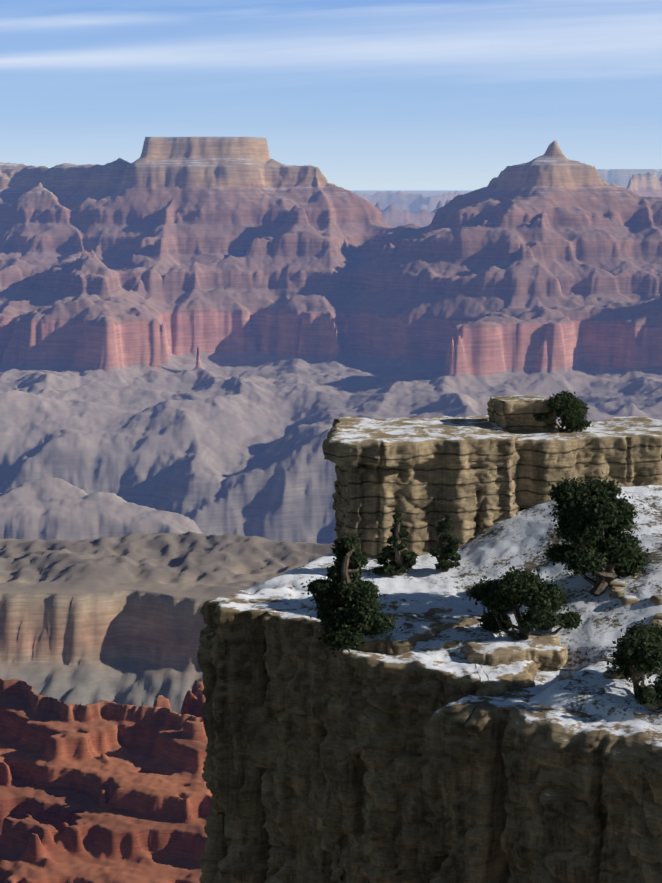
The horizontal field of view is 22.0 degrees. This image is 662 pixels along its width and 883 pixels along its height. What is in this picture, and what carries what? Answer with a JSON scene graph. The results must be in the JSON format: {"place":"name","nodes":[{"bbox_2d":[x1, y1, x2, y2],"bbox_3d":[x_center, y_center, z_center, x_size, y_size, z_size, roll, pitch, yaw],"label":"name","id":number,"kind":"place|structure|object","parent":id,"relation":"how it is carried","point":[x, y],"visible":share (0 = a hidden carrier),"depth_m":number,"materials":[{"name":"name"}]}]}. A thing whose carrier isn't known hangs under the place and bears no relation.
{"place":"outdoors","nodes":[
{"label":"outdoors","id":0,"kind":"place"},
{"bbox_2d":[0,531,334,713],"bbox_3d":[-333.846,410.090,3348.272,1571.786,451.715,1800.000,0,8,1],"label":"mesa","id":1,"kind":"structure","parent":0,"point":[118,619],"depth_m":3015.68,"materials":[{"name":"beige stone"}]},
{"bbox_2d":[0,137,661,543],"bbox_3d":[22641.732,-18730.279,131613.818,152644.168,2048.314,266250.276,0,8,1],"label":"canyon wall","id":2,"kind":"structure","parent":0,"point":[208,335],"depth_m":8570.21,"materials":[{"name":"brown stone"}]},
{"bbox_2d":[0,678,213,882],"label":"supai ledges","id":3,"kind":"object","parent":2,"relation":"on","point":[102,791],"visible":0.58,"depth_m":904.97,"materials":[{"name":"red stone"}]},
{"bbox_2d":[320,641,543,882],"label":"rim cliff","id":4,"kind":"structure","parent":2,"relation":"on","point":[385,812],"depth_m":55.38,"materials":[{"name":"stone"}]},
{"bbox_2d":[197,583,491,882],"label":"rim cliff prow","id":5,"kind":"object","parent":4,"relation":"attached to","point":[261,655],"visible":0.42,"depth_m":60.10,"materials":[{"name":"stone"}]},
{"bbox_2d":[300,533,402,657],"bbox_3d":[0.688,4.950,56.208,3.279,3.790,3.260,0,8,1],"label":"pinyon","id":6,"kind":"object","parent":4,"relation":"on","point":[347,602],"visible":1,"depth_m":55.77,"materials":[{"name":"green plant"}]},
{"bbox_2d":[460,634,567,671],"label":"bench slab","id":7,"kind":"structure","parent":4,"relation":"on","point":[550,653],"depth_m":55.05,"materials":[{"name":"stone"}]},
{"bbox_2d":[465,566,582,639],"bbox_3d":[6.227,5.575,56.392,3.766,3.204,3.254,5,10,30],"label":"juniper","id":8,"kind":"object","parent":4,"relation":"on","point":[500,599],"visible":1,"depth_m":55.77,"materials":[{"name":"green plant"}]},
{"bbox_2d":[240,485,661,724],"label":"snowy ground","id":9,"kind":"structure","parent":2,"relation":"on","point":[519,539],"depth_m":60.60,"materials":[{"name":"white snow"}]},
{"bbox_2d":[372,512,417,575],"bbox_3d":[2.393,3.868,63.992,1.688,2.521,1.724,0,8,1],"label":"shrub","id":10,"kind":"object","parent":9,"relation":"on","point":[400,562],"visible":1,"depth_m":63.56,"materials":[{"name":"green plant"}]},
{"bbox_2d":[322,415,519,558],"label":"ledge","id":11,"kind":"object","parent":9,"relation":"on","point":[421,475],"visible":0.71,"depth_m":66.03,"materials":[{"name":"stone"}]},
{"bbox_2d":[428,608,445,614],"bbox_3d":[3.702,6.204,59.501,0.711,0.746,0.684,0,8,1],"label":"loose rock","id":12,"kind":"object","parent":9,"relation":"on","point":[435,610],"visible":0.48,"depth_m":59.27,"materials":[{"name":"stone"}]},
{"bbox_2d":[429,514,460,571],"bbox_3d":[4.297,3.859,63.764,1.268,2.327,1.293,0,8,1],"label":"shrub","id":13,"kind":"object","parent":9,"relation":"on","point":[443,554],"visible":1,"depth_m":63.65,"materials":[{"name":"green plant"}]},
{"bbox_2d":[441,607,452,612],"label":"loose rock","id":14,"kind":"object","parent":9,"relation":"on","point":[447,609],"visible":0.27,"depth_m":59.77,"materials":[{"name":"stone"}]},
{"bbox_2d":[443,639,461,648],"bbox_3d":[4.029,6.877,56.283,0.622,0.674,0.671,4,9,24],"label":"loose rock","id":15,"kind":"object","parent":9,"relation":"on","point":[451,643],"visible":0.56,"depth_m":56.04,"materials":[{"name":"stone"}]},
{"bbox_2d":[445,616,462,620],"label":"loose rock","id":16,"kind":"object","parent":9,"relation":"on","point":[454,618],"visible":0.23,"depth_m":58.52,"materials":[{"name":"stone"}]},
{"bbox_2d":[455,626,467,630],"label":"loose rock","id":17,"kind":"object","parent":9,"relation":"on","point":[460,628],"visible":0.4,"depth_m":57.74,"materials":[{"name":"stone"}]},
{"bbox_2d":[489,416,661,507],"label":"ledge","id":18,"kind":"object","parent":9,"relation":"on","point":[626,451],"visible":0.62,"depth_m":67.51,"materials":[{"name":"stone"}]},
{"bbox_2d":[487,395,556,437],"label":"boulder","id":19,"kind":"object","parent":18,"relation":"on","point":[512,413],"depth_m":69.04,"materials":[{"name":"beige stone"}]},
{"bbox_2d":[542,472,651,596],"bbox_3d":[9.214,3.360,58.224,3.887,4.413,4.278,0,8,1],"label":"juniper","id":20,"kind":"object","parent":9,"relation":"on","point":[595,515],"visible":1,"depth_m":57.63,"materials":[{"name":"green plant"}]},
{"bbox_2d":[604,657,614,661],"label":"loose rock","id":21,"kind":"object","parent":9,"relation":"on","point":[610,659],"visible":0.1,"depth_m":54.07,"materials":[{"name":"stone"}]},
{"bbox_2d":[610,586,621,589],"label":"loose rock","id":22,"kind":"object","parent":9,"relation":"on","point":[615,588],"visible":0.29,"depth_m":58.30,"materials":[{"name":"stone"}]},
{"bbox_2d":[609,590,624,597],"bbox_3d":[9.858,5.390,58.313,0.660,0.658,0.685,8,12,44],"label":"loose rock","id":23,"kind":"object","parent":9,"relation":"on","point":[616,594],"visible":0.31,"depth_m":58.07,"materials":[{"name":"stone"}]},
{"bbox_2d":[608,581,626,590],"bbox_3d":[9.887,5.192,58.714,0.718,0.724,0.622,0,8,1],"label":"loose rock","id":24,"kind":"object","parent":9,"relation":"on","point":[617,584],"visible":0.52,"depth_m":58.50,"materials":[{"name":"stone"}]},
{"bbox_2d":[621,595,639,605],"bbox_3d":[10.140,5.603,57.718,0.712,0.720,0.768,0,8,1],"label":"loose rock","id":25,"kind":"object","parent":9,"relation":"on","point":[627,600],"visible":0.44,"depth_m":57.43,"materials":[{"name":"stone"}]},
{"bbox_2d":[648,619,661,629],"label":"loose rock","id":26,"kind":"object","parent":9,"relation":"on","point":[653,621],"visible":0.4,"depth_m":55.71,"materials":[{"name":"stone"}]},
{"bbox_2d":[650,595,661,604],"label":"loose rock","id":27,"kind":"object","parent":9,"relation":"on","point":[656,599],"visible":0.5,"depth_m":57.00,"materials":[{"name":"stone"}]},
{"bbox_2d":[653,613,661,620],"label":"loose rock","id":28,"kind":"object","parent":9,"relation":"on","point":[657,616],"visible":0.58,"depth_m":56.08,"materials":[{"name":"stone"}]},
{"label":"upper ledge","id":29,"kind":"object","parent":9,"relation":"on","visible":0},
{"bbox_2d":[533,390,593,432],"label":"bush","id":30,"kind":"object","parent":29,"relation":"on","point":[569,409],"visible":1,"depth_m":68.39,"materials":[{"name":"green plant"}]},
{"bbox_2d":[425,669,661,882],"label":"rim cliff","id":31,"kind":"structure","parent":2,"relation":"on","point":[534,793],"depth_m":49.70,"materials":[{"name":"stone"}]},
{"bbox_2d":[558,674,572,680],"bbox_3d":[7.291,7.591,52.896,0.538,0.694,0.564,-2,9,-15],"label":"loose rock","id":32,"kind":"object","parent":31,"relation":"on","point":[565,677],"visible":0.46,"depth_m":52.75,"materials":[{"name":"stone"}]},
{"bbox_2d":[603,670,625,679],"bbox_3d":[8.881,7.486,52.985,0.872,0.769,0.628,0,8,1],"label":"loose rock","id":33,"kind":"object","parent":31,"relation":"on","point":[606,675],"visible":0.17,"depth_m":52.70,"materials":[{"name":"stone"}]},
{"bbox_2d":[606,618,661,708],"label":"juniper","id":34,"kind":"object","parent":31,"relation":"on","point":[637,655],"visible":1,"depth_m":50.31,"materials":[{"name":"green plant"}]},
{"bbox_2d":[633,710,648,718],"bbox_3d":[9.139,8.277,50.255,0.461,0.645,0.371,0,8,1],"label":"loose rock","id":35,"kind":"object","parent":31,"relation":"on","point":[637,714],"visible":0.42,"depth_m":50.09,"materials":[{"name":"stone"}]},
{"bbox_2d":[642,698,661,710],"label":"loose rock","id":36,"kind":"object","parent":31,"relation":"on","point":[651,707],"visible":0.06,"depth_m":50.47,"materials":[{"name":"stone"}]},
{"bbox_2d":[0,0,661,189],"label":"sky","id":37,"kind":"structure","parent":0,"point":[368,94],"materials":[{"name":"blue"}]}
]}

